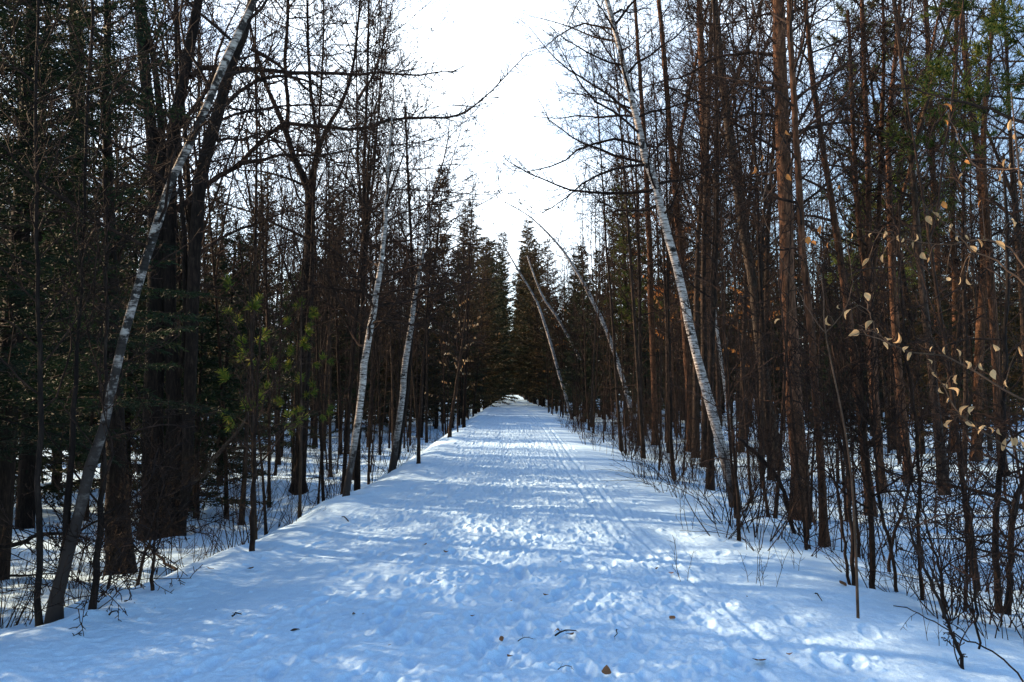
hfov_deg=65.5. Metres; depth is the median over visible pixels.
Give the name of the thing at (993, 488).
bare shrub
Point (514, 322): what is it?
spruce tree
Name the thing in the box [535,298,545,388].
bare tree
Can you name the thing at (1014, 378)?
hemlock tree
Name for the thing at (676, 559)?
sprig
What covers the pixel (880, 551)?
bare shrub
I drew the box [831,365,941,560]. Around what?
bare shrub
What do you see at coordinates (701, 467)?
bare shrub
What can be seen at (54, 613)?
birch tree
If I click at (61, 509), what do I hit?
bare shrub
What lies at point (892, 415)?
bare tree
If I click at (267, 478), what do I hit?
bare shrub
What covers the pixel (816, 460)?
bare shrub
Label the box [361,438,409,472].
bare shrub
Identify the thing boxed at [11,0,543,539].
multi trunk tree
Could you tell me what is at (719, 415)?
bare shrub
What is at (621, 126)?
bare tree
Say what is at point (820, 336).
sapling
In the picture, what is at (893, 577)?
bare shrub
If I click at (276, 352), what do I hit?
sapling
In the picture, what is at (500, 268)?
spruce tree
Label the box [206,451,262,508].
bare shrub
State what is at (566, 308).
spruce tree
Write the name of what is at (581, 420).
bare shrub
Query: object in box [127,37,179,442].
bare tree
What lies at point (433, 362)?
bare tree
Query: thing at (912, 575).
bare shrub
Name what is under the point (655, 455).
bare shrub
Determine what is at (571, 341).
bare tree
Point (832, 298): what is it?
spruce tree
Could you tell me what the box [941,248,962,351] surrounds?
spruce tree
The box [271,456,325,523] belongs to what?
bare shrub
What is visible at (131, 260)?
spruce tree
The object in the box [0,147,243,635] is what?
tree
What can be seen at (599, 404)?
bare shrub
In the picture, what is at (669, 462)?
bare shrub
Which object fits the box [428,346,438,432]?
sapling
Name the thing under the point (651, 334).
red trunk tree
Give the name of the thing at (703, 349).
bare tree
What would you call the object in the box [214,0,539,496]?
birch tree
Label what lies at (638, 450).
bare shrub
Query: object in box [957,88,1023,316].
bare tree
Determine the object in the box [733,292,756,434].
sapling
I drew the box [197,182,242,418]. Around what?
spruce tree
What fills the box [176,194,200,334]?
spruce tree
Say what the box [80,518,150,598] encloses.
bare shrub
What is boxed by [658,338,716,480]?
bare shrub
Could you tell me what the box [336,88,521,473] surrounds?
birch tree
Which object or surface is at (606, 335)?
bare tree
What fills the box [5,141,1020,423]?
distant wood
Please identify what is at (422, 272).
bare tree
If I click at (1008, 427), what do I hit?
sapling
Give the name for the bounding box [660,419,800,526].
bare shrub
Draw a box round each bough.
[0,504,128,555]
[0,568,54,580]
[873,67,1023,158]
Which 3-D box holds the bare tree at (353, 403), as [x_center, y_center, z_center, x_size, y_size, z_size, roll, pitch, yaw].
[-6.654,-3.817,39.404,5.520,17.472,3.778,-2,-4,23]
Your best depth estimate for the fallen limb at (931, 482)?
9.65 m
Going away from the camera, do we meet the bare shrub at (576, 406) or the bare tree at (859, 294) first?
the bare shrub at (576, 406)
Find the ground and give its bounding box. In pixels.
[0,395,1023,681]
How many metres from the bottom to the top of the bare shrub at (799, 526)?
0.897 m
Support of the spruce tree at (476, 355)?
on the ground
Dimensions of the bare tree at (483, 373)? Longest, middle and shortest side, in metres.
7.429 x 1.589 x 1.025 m
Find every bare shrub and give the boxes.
[0,479,49,628]
[0,492,101,626]
[0,552,46,588]
[0,560,32,627]
[7,542,75,622]
[12,398,142,584]
[14,448,55,518]
[15,504,113,611]
[32,471,97,599]
[43,456,97,542]
[43,534,112,603]
[47,537,138,588]
[53,399,165,579]
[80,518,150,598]
[102,520,198,579]
[106,457,191,585]
[108,454,200,583]
[133,370,201,574]
[159,333,298,557]
[162,519,199,553]
[169,507,237,567]
[176,385,283,555]
[181,474,294,551]
[187,506,217,533]
[187,520,240,553]
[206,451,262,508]
[210,457,265,546]
[217,384,274,543]
[220,343,314,544]
[227,440,273,521]
[246,441,291,530]
[256,437,286,464]
[259,424,282,510]
[261,360,316,480]
[264,434,294,480]
[269,495,320,524]
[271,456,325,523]
[271,473,313,526]
[275,352,353,510]
[275,431,311,474]
[277,471,341,524]
[285,429,319,473]
[290,471,334,503]
[302,413,363,498]
[306,409,347,494]
[306,429,335,488]
[308,413,338,479]
[313,420,341,497]
[324,441,359,494]
[326,389,380,491]
[351,365,384,472]
[354,385,379,460]
[354,392,398,482]
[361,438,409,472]
[363,405,406,479]
[367,384,415,469]
[389,425,416,462]
[407,421,421,453]
[555,345,600,444]
[555,368,589,427]
[556,401,578,431]
[561,410,605,433]
[566,348,608,438]
[566,368,588,428]
[568,395,588,431]
[573,376,593,431]
[574,393,608,432]
[575,361,608,428]
[577,383,606,431]
[577,407,602,436]
[581,332,613,444]
[581,412,615,442]
[585,406,598,435]
[591,412,617,444]
[593,373,640,458]
[597,367,629,455]
[599,347,634,453]
[601,392,624,445]
[601,439,679,484]
[602,386,638,452]
[603,434,693,492]
[605,373,646,431]
[605,376,648,460]
[606,287,694,483]
[610,404,647,449]
[611,418,706,481]
[612,345,667,450]
[612,406,656,477]
[613,386,654,451]
[614,367,645,451]
[616,405,680,485]
[618,373,636,448]
[619,343,692,479]
[619,424,662,458]
[620,385,666,477]
[621,383,644,440]
[622,387,651,455]
[630,368,704,497]
[631,433,676,463]
[632,372,655,442]
[634,367,682,455]
[635,371,676,448]
[636,412,662,459]
[637,375,676,458]
[639,430,696,480]
[653,451,693,484]
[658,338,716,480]
[658,401,691,463]
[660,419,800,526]
[661,448,739,497]
[663,395,691,452]
[664,335,748,478]
[664,422,697,458]
[665,358,723,483]
[666,413,708,488]
[668,326,756,492]
[672,453,814,538]
[677,405,706,465]
[678,442,719,481]
[679,411,700,460]
[681,468,797,551]
[682,442,728,475]
[688,407,786,526]
[689,289,815,523]
[696,447,797,510]
[698,359,740,463]
[702,331,806,532]
[703,425,744,487]
[715,467,777,529]
[717,309,873,549]
[725,288,875,541]
[726,373,778,488]
[730,374,828,539]
[732,421,772,476]
[734,275,818,518]
[739,368,790,500]
[739,420,765,480]
[740,460,826,516]
[743,390,805,502]
[749,487,892,557]
[752,382,787,491]
[753,444,832,543]
[753,470,860,537]
[763,407,838,528]
[766,298,869,523]
[774,427,844,499]
[780,469,931,577]
[785,359,855,512]
[788,360,901,588]
[802,340,825,462]
[802,356,893,552]
[805,387,886,558]
[809,311,877,553]
[826,487,867,534]
[829,432,987,624]
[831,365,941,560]
[833,504,903,578]
[835,466,925,525]
[844,388,942,548]
[851,541,935,600]
[855,472,902,558]
[856,526,891,586]
[861,486,1023,621]
[864,385,1008,611]
[869,356,1023,615]
[876,328,1002,620]
[877,550,959,594]
[879,417,956,558]
[902,552,932,579]
[904,454,1023,638]
[908,463,1001,623]
[910,505,1023,620]
[914,438,1023,627]
[918,394,1023,638]
[935,455,1023,612]
[939,349,971,456]
[942,369,1023,591]
[943,558,1023,631]
[944,406,1023,640]
[952,500,1023,626]
[968,527,1023,586]
[973,549,1023,590]
[978,399,1023,570]
[980,497,1023,546]
[982,434,1023,608]
[986,546,1022,595]
[988,539,1023,606]
[999,424,1022,539]
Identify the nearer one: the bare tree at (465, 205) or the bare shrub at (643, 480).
the bare shrub at (643, 480)
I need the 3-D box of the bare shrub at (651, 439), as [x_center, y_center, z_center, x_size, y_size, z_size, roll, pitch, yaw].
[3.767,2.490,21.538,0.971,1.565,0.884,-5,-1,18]
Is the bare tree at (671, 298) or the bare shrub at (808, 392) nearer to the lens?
the bare shrub at (808, 392)
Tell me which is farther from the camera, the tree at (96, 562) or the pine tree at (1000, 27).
the pine tree at (1000, 27)
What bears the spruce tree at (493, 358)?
on the ground
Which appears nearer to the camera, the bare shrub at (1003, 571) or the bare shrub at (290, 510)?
the bare shrub at (1003, 571)
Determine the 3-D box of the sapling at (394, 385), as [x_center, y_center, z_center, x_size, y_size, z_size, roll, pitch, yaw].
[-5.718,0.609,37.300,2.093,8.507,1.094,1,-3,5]
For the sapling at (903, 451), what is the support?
on the ground
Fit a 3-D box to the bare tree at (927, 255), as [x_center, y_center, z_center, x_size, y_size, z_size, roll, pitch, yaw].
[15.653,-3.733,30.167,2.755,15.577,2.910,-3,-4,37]
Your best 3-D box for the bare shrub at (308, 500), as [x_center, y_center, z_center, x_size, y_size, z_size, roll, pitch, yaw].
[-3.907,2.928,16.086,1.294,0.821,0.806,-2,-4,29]
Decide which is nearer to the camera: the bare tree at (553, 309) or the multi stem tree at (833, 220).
the multi stem tree at (833, 220)
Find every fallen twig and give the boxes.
[555,629,576,636]
[893,605,1023,681]
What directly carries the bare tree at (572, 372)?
on the ground
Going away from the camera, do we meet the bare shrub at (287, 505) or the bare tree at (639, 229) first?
the bare shrub at (287, 505)
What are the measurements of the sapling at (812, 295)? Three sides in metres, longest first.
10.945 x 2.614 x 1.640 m
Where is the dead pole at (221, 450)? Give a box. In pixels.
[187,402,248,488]
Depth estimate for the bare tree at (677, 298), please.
30.80 m
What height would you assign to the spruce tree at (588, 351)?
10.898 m
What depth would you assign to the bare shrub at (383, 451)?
20.43 m
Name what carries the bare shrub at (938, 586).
on the ground
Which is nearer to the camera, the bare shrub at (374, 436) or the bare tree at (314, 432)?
the bare shrub at (374, 436)
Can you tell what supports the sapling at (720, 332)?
on the ground
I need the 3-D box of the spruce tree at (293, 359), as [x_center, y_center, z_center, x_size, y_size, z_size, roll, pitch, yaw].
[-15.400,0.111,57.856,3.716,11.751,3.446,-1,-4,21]
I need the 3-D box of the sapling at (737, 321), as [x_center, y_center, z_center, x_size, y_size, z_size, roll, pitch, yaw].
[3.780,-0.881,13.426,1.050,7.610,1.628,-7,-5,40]
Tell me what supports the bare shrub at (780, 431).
on the ground
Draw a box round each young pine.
[218,273,309,539]
[273,298,336,518]
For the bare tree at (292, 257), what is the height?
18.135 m
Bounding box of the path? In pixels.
[0,395,970,681]
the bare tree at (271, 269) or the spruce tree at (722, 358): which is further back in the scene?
the spruce tree at (722, 358)
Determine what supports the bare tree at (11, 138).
on the ground
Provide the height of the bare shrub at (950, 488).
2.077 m
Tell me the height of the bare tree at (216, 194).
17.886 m
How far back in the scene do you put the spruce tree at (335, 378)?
53.46 m
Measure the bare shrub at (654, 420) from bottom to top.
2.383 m
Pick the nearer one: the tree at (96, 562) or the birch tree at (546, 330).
the tree at (96, 562)
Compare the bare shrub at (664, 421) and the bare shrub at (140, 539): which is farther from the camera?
the bare shrub at (664, 421)
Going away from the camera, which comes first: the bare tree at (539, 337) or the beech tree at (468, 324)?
the beech tree at (468, 324)
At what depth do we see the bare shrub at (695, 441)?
19.95 m
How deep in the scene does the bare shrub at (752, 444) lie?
15.66 m
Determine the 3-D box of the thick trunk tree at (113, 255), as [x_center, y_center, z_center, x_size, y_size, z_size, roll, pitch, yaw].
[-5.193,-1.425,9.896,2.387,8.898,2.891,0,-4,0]
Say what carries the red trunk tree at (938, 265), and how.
on the ground
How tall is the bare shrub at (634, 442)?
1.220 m
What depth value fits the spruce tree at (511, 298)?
118.82 m
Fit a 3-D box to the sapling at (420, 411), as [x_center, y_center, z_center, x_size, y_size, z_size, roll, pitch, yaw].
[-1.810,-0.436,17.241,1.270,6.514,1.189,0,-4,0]
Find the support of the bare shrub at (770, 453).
on the ground
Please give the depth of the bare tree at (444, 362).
40.15 m
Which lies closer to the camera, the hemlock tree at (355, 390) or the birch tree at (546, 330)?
the hemlock tree at (355, 390)
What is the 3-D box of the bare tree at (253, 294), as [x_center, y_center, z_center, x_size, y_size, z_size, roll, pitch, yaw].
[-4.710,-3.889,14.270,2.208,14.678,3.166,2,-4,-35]
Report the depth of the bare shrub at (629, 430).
21.36 m
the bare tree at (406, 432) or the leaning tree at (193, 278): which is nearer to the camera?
the leaning tree at (193, 278)
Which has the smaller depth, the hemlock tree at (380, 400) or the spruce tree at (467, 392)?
the hemlock tree at (380, 400)
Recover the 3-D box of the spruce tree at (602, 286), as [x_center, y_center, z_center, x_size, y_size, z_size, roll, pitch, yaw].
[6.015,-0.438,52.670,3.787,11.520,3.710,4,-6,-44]
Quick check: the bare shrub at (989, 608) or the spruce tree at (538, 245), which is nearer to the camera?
the bare shrub at (989, 608)
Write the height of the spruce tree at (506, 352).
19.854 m
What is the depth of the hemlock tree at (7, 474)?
9.47 m
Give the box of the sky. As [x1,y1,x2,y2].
[0,0,1023,391]
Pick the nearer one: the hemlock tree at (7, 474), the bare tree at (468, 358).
the hemlock tree at (7, 474)
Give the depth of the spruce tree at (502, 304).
108.78 m
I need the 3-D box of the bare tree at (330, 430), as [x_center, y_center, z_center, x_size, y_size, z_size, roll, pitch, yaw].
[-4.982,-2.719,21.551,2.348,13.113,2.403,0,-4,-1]
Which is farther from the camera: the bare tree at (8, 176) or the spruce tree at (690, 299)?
the spruce tree at (690, 299)
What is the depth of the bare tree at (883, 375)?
27.71 m
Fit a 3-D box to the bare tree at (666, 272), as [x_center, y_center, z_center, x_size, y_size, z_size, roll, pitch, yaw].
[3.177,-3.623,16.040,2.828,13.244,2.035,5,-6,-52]
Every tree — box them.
[0,0,145,528]
[0,0,168,626]
[0,0,182,466]
[0,0,235,579]
[0,0,374,624]
[0,1,85,416]
[0,38,69,442]
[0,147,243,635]
[0,213,140,507]
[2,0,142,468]
[3,0,208,575]
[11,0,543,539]
[14,164,212,500]
[15,390,49,485]
[16,177,143,481]
[17,0,130,423]
[18,200,131,486]
[30,0,145,330]
[41,0,179,520]
[58,0,180,456]
[64,0,145,360]
[70,0,277,511]
[88,0,248,450]
[123,145,177,411]
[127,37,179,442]
[129,1,230,294]
[130,296,272,518]
[131,271,218,476]
[147,0,312,462]
[151,0,418,535]
[163,232,286,483]
[168,2,329,464]
[176,2,244,279]
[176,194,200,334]
[177,0,439,494]
[178,12,257,407]
[195,245,265,426]
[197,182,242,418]
[197,288,274,460]
[198,0,335,524]
[200,198,244,369]
[207,194,227,347]
[209,171,294,395]
[210,361,267,443]
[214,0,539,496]
[214,336,274,446]
[232,233,278,422]
[235,272,328,456]
[236,153,330,333]
[245,190,294,414]
[245,194,271,370]
[247,190,283,343]
[249,0,376,494]
[251,118,310,422]
[262,4,348,474]
[263,141,365,388]
[268,77,315,452]
[273,251,301,429]
[275,161,320,358]
[277,67,389,447]
[280,80,359,448]
[281,266,309,410]
[283,0,360,476]
[285,168,348,424]
[286,185,356,431]
[286,304,345,437]
[292,0,434,479]
[294,0,428,490]
[294,147,350,431]
[297,0,426,454]
[299,34,444,448]
[309,199,375,428]
[310,280,347,424]
[323,77,423,447]
[324,102,408,454]
[326,313,389,434]
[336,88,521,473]
[336,113,428,450]
[340,71,425,441]
[340,112,412,432]
[363,333,407,430]
[365,93,440,461]
[365,282,418,431]
[368,288,417,430]
[376,167,475,437]
[378,93,442,433]
[383,125,457,435]
[386,154,414,425]
[389,233,432,447]
[390,284,415,451]
[393,185,439,445]
[393,210,435,424]
[394,251,445,417]
[395,50,457,442]
[395,348,414,421]
[407,178,445,408]
[415,236,470,405]
[415,263,459,425]
[421,287,453,426]
[424,276,459,428]
[424,296,499,431]
[428,215,457,434]
[429,227,461,430]
[429,274,462,432]
[434,198,487,425]
[436,250,484,420]
[443,230,468,414]
[445,169,490,427]
[445,220,496,418]
[449,257,491,412]
[452,195,489,424]
[452,248,489,399]
[453,201,508,413]
[456,236,508,411]
[458,207,499,417]
[463,203,499,415]
[463,278,478,419]
[469,269,481,416]
[471,226,519,408]
[472,258,489,402]
[477,336,488,411]
[478,247,514,406]
[478,303,503,410]
[479,278,497,405]
[479,284,492,378]
[483,232,518,384]
[483,254,518,403]
[485,240,513,402]
[489,0,757,508]
[491,243,518,390]
[493,266,510,388]
[494,230,572,417]
[496,195,634,429]
[500,254,513,392]
[504,272,530,400]
[506,257,532,402]
[507,225,545,404]
[507,246,531,394]
[507,254,535,397]
[509,218,559,405]
[510,243,545,366]
[512,259,542,403]
[521,194,576,411]
[522,238,566,404]
[522,253,600,416]
[524,217,572,414]
[526,297,544,405]
[529,286,560,407]
[529,301,544,400]
[535,292,559,406]
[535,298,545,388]
[536,326,552,411]
[537,218,582,424]
[539,279,558,412]
[540,297,568,410]
[541,239,568,417]
[542,260,560,402]
[542,289,579,411]
[542,290,561,413]
[543,267,569,416]
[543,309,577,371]
[545,281,572,413]
[545,303,569,414]
[547,254,601,415]
[551,0,681,458]
[551,128,626,426]
[552,210,594,365]
[555,244,612,421]
[555,263,590,408]
[555,271,584,419]
[559,0,691,441]
[559,120,620,426]
[560,228,592,419]
[563,0,655,450]
[566,274,606,418]
[566,303,583,426]
[572,147,619,428]
[573,152,674,426]
[575,249,631,418]
[578,257,604,413]
[586,205,626,416]
[587,128,673,418]
[589,234,631,408]
[593,221,620,438]
[597,0,674,444]
[597,60,662,422]
[598,224,620,429]
[599,0,700,452]
[603,182,679,429]
[606,0,726,479]
[612,235,662,413]
[613,0,808,490]
[614,315,682,435]
[616,0,906,522]
[617,72,699,441]
[619,0,760,456]
[630,0,727,451]
[630,0,774,457]
[631,125,693,435]
[632,47,743,388]
[632,210,662,358]
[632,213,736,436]
[636,158,699,431]
[637,2,754,424]
[652,0,823,467]
[655,193,720,391]
[655,233,685,437]
[656,192,724,422]
[659,210,715,420]
[661,0,822,470]
[664,0,773,418]
[664,4,818,405]
[665,1,822,452]
[670,0,810,477]
[679,243,731,407]
[682,0,902,546]
[684,0,830,469]
[688,123,743,408]
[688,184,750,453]
[690,220,751,404]
[698,0,855,452]
[713,0,941,515]
[714,260,735,424]
[717,252,735,413]
[718,240,742,414]
[719,203,739,377]
[720,113,773,431]
[720,182,779,426]
[720,213,778,415]
[725,121,776,439]
[725,184,742,370]
[725,238,808,440]
[729,226,781,400]
[732,238,756,424]
[734,218,785,413]
[744,75,841,427]
[762,110,849,428]
[769,251,820,408]
[772,0,960,491]
[774,239,810,409]
[779,179,819,407]
[803,223,864,424]
[804,0,1017,481]
[804,311,894,448]
[807,346,854,433]
[809,240,854,397]
[812,0,1022,495]
[813,0,1001,453]
[816,58,946,432]
[818,0,915,439]
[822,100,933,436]
[825,190,887,409]
[828,86,909,400]
[832,0,982,448]
[834,239,856,410]
[839,133,889,347]
[853,82,922,452]
[855,242,889,419]
[858,0,996,443]
[867,0,1023,389]
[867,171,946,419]
[872,0,1023,472]
[878,192,950,392]
[881,0,1023,174]
[886,258,990,440]
[893,56,956,395]
[900,209,968,423]
[901,23,1023,450]
[903,1,1023,461]
[906,0,1023,471]
[906,301,971,432]
[908,145,973,401]
[910,3,1018,449]
[916,111,976,374]
[941,37,1021,419]
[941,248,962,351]
[945,105,1020,437]
[946,134,1002,406]
[948,341,1019,439]
[949,231,990,373]
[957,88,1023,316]
[959,0,1023,357]
[961,276,974,401]
[968,229,1023,423]
[976,233,996,415]
[984,166,1023,420]
[986,156,1023,416]
[986,282,1021,415]
[994,1,1023,292]
[996,130,1023,438]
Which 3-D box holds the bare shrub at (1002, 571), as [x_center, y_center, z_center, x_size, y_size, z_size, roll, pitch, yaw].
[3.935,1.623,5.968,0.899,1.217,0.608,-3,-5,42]
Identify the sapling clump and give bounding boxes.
[772,249,944,591]
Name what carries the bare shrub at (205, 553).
on the ground
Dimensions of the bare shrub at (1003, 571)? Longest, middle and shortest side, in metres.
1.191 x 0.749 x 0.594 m
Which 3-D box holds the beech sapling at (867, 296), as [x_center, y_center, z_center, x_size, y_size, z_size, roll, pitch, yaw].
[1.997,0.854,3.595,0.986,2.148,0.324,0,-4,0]
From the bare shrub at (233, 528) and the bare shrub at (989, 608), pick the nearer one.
the bare shrub at (989, 608)
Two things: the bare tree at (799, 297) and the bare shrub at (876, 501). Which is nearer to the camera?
the bare shrub at (876, 501)
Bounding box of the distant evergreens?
[143,227,1018,401]
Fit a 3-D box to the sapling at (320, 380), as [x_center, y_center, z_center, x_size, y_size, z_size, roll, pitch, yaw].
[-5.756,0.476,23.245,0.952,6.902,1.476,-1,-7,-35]
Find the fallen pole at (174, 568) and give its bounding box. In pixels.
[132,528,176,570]
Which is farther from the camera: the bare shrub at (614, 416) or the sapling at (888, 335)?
the bare shrub at (614, 416)
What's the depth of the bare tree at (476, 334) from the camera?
68.79 m
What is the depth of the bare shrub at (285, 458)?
21.07 m
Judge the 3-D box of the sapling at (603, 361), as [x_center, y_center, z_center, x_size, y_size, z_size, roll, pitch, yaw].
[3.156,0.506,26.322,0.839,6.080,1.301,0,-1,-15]
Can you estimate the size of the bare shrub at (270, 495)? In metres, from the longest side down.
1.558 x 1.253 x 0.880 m
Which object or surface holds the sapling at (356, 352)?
on the ground
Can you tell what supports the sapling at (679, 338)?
on the ground
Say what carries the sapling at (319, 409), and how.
on the ground
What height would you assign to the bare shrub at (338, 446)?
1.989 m
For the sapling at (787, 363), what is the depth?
9.26 m
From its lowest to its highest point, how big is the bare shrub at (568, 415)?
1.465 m
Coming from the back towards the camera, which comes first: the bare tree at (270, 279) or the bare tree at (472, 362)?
the bare tree at (472, 362)
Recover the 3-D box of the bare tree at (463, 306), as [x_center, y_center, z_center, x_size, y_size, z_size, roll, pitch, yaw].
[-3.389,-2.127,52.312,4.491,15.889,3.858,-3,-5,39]
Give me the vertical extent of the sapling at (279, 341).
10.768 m
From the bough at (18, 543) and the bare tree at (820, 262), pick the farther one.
the bare tree at (820, 262)
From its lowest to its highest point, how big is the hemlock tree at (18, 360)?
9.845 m
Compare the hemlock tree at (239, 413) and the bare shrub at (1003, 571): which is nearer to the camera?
the bare shrub at (1003, 571)
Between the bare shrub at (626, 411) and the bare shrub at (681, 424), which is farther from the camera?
the bare shrub at (681, 424)
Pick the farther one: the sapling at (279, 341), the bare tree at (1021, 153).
the bare tree at (1021, 153)
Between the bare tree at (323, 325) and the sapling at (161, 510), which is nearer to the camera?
the sapling at (161, 510)
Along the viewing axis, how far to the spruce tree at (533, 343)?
82.75 m
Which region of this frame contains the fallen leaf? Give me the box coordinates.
[602,665,610,674]
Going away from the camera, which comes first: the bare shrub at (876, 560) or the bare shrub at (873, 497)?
the bare shrub at (876, 560)
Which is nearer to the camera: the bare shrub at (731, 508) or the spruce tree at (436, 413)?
the bare shrub at (731, 508)
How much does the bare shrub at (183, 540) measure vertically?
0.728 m
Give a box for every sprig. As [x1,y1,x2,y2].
[669,535,696,581]
[673,480,698,528]
[740,531,771,582]
[749,538,791,586]
[767,525,803,567]
[910,578,959,645]
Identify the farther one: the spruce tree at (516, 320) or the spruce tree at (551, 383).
the spruce tree at (516, 320)
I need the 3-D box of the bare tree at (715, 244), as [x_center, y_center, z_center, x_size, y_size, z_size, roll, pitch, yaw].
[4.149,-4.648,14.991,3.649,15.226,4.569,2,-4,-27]
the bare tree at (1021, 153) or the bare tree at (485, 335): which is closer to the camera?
the bare tree at (1021, 153)
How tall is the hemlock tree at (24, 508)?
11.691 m
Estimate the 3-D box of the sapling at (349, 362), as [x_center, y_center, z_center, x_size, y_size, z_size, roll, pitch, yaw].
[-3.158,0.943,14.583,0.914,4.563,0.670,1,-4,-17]
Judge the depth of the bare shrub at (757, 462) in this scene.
13.59 m
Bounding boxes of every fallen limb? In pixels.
[870,459,1022,508]
[932,520,1023,551]
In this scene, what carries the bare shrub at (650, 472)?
on the ground
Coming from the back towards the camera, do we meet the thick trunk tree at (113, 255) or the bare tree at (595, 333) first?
the bare tree at (595, 333)
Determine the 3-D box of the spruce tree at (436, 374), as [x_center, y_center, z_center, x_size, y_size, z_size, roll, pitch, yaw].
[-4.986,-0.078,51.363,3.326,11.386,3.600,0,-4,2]
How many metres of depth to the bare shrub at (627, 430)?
19.43 m
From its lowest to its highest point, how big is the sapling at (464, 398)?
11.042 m
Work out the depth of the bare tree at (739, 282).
35.30 m
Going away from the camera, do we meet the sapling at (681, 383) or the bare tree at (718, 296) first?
the bare tree at (718, 296)
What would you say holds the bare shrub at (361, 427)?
on the ground
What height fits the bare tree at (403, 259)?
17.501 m
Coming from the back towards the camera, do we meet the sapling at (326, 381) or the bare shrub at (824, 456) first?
the sapling at (326, 381)
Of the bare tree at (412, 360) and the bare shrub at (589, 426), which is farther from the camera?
the bare tree at (412, 360)
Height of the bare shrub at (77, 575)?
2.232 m
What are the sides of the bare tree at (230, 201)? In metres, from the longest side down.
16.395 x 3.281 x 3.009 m
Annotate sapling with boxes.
[43,446,190,587]
[95,381,248,590]
[103,431,218,585]
[165,1,268,518]
[204,102,289,534]
[209,228,235,439]
[220,284,314,551]
[229,3,306,507]
[238,20,367,501]
[252,95,350,475]
[258,262,275,425]
[264,289,289,413]
[283,205,349,503]
[292,251,338,469]
[307,0,412,493]
[318,269,365,494]
[320,157,350,454]
[330,176,408,461]
[333,273,349,426]
[334,285,359,473]
[336,337,353,441]
[344,252,374,437]
[347,250,397,484]
[364,254,397,472]
[367,311,402,440]
[367,341,384,443]
[372,187,415,447]
[373,256,402,444]
[384,139,427,456]
[384,235,433,432]
[396,174,454,463]
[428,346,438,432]
[430,268,460,432]
[441,224,484,437]
[450,185,482,427]
[592,266,619,442]
[602,201,658,454]
[614,213,663,434]
[623,246,670,430]
[631,201,676,470]
[661,276,689,459]
[666,216,791,540]
[670,274,691,430]
[672,201,726,474]
[672,272,690,425]
[674,331,692,434]
[681,16,780,518]
[699,286,732,389]
[701,218,759,445]
[703,73,784,502]
[712,303,811,517]
[718,0,834,518]
[728,0,858,548]
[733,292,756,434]
[734,223,783,463]
[737,425,796,533]
[747,332,854,549]
[752,130,862,618]
[757,281,782,429]
[764,253,799,423]
[765,322,901,584]
[769,219,820,442]
[782,89,876,529]
[786,178,870,482]
[794,221,825,417]
[798,131,864,520]
[803,142,919,452]
[804,161,992,600]
[805,241,834,430]
[816,152,904,557]
[822,212,869,477]
[826,62,925,463]
[831,393,1023,617]
[844,293,1023,452]
[851,92,1023,284]
[867,144,1023,614]
[868,0,1023,590]
[874,329,983,572]
[888,473,977,669]
[902,437,1019,648]
[903,253,945,466]
[905,166,981,467]
[906,334,1023,611]
[928,81,1023,501]
[956,142,1023,491]
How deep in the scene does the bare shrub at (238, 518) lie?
10.63 m
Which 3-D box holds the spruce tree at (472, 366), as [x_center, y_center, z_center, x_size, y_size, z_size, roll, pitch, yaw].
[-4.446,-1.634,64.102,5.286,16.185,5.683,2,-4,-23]
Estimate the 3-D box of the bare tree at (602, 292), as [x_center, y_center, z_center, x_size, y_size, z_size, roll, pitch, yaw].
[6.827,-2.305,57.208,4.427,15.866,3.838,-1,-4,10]
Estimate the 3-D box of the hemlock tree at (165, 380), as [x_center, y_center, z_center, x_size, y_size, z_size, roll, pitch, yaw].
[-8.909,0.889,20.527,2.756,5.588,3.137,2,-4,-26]
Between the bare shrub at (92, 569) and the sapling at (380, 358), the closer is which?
the bare shrub at (92, 569)
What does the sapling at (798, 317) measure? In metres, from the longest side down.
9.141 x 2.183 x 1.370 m
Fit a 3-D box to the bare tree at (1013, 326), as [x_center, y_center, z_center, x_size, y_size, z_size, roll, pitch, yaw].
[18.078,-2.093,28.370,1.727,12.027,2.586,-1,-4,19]
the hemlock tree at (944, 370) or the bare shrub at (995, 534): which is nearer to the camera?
the bare shrub at (995, 534)
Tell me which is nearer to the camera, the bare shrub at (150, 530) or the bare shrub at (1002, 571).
the bare shrub at (1002, 571)
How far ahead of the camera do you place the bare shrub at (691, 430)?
15.04 m
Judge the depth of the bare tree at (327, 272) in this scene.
41.08 m
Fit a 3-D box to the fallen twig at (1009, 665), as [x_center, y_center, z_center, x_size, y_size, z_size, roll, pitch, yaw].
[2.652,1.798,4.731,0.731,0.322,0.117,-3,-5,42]
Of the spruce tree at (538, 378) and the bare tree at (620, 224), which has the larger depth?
the spruce tree at (538, 378)
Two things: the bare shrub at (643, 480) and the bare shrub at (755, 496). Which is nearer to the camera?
the bare shrub at (755, 496)
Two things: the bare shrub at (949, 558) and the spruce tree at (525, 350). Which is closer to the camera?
the bare shrub at (949, 558)
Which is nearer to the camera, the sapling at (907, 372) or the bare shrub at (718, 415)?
the sapling at (907, 372)
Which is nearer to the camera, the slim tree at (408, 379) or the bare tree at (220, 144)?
the slim tree at (408, 379)
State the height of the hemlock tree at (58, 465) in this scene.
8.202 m
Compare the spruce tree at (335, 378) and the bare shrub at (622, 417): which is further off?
the spruce tree at (335, 378)
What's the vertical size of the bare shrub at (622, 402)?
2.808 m
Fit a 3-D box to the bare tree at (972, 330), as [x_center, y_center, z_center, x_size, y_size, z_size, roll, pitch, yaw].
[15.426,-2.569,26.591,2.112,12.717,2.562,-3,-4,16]
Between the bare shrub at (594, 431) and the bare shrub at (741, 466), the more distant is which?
the bare shrub at (594, 431)
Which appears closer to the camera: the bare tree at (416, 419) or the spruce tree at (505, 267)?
the bare tree at (416, 419)
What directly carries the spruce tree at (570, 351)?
on the ground
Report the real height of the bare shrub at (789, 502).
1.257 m

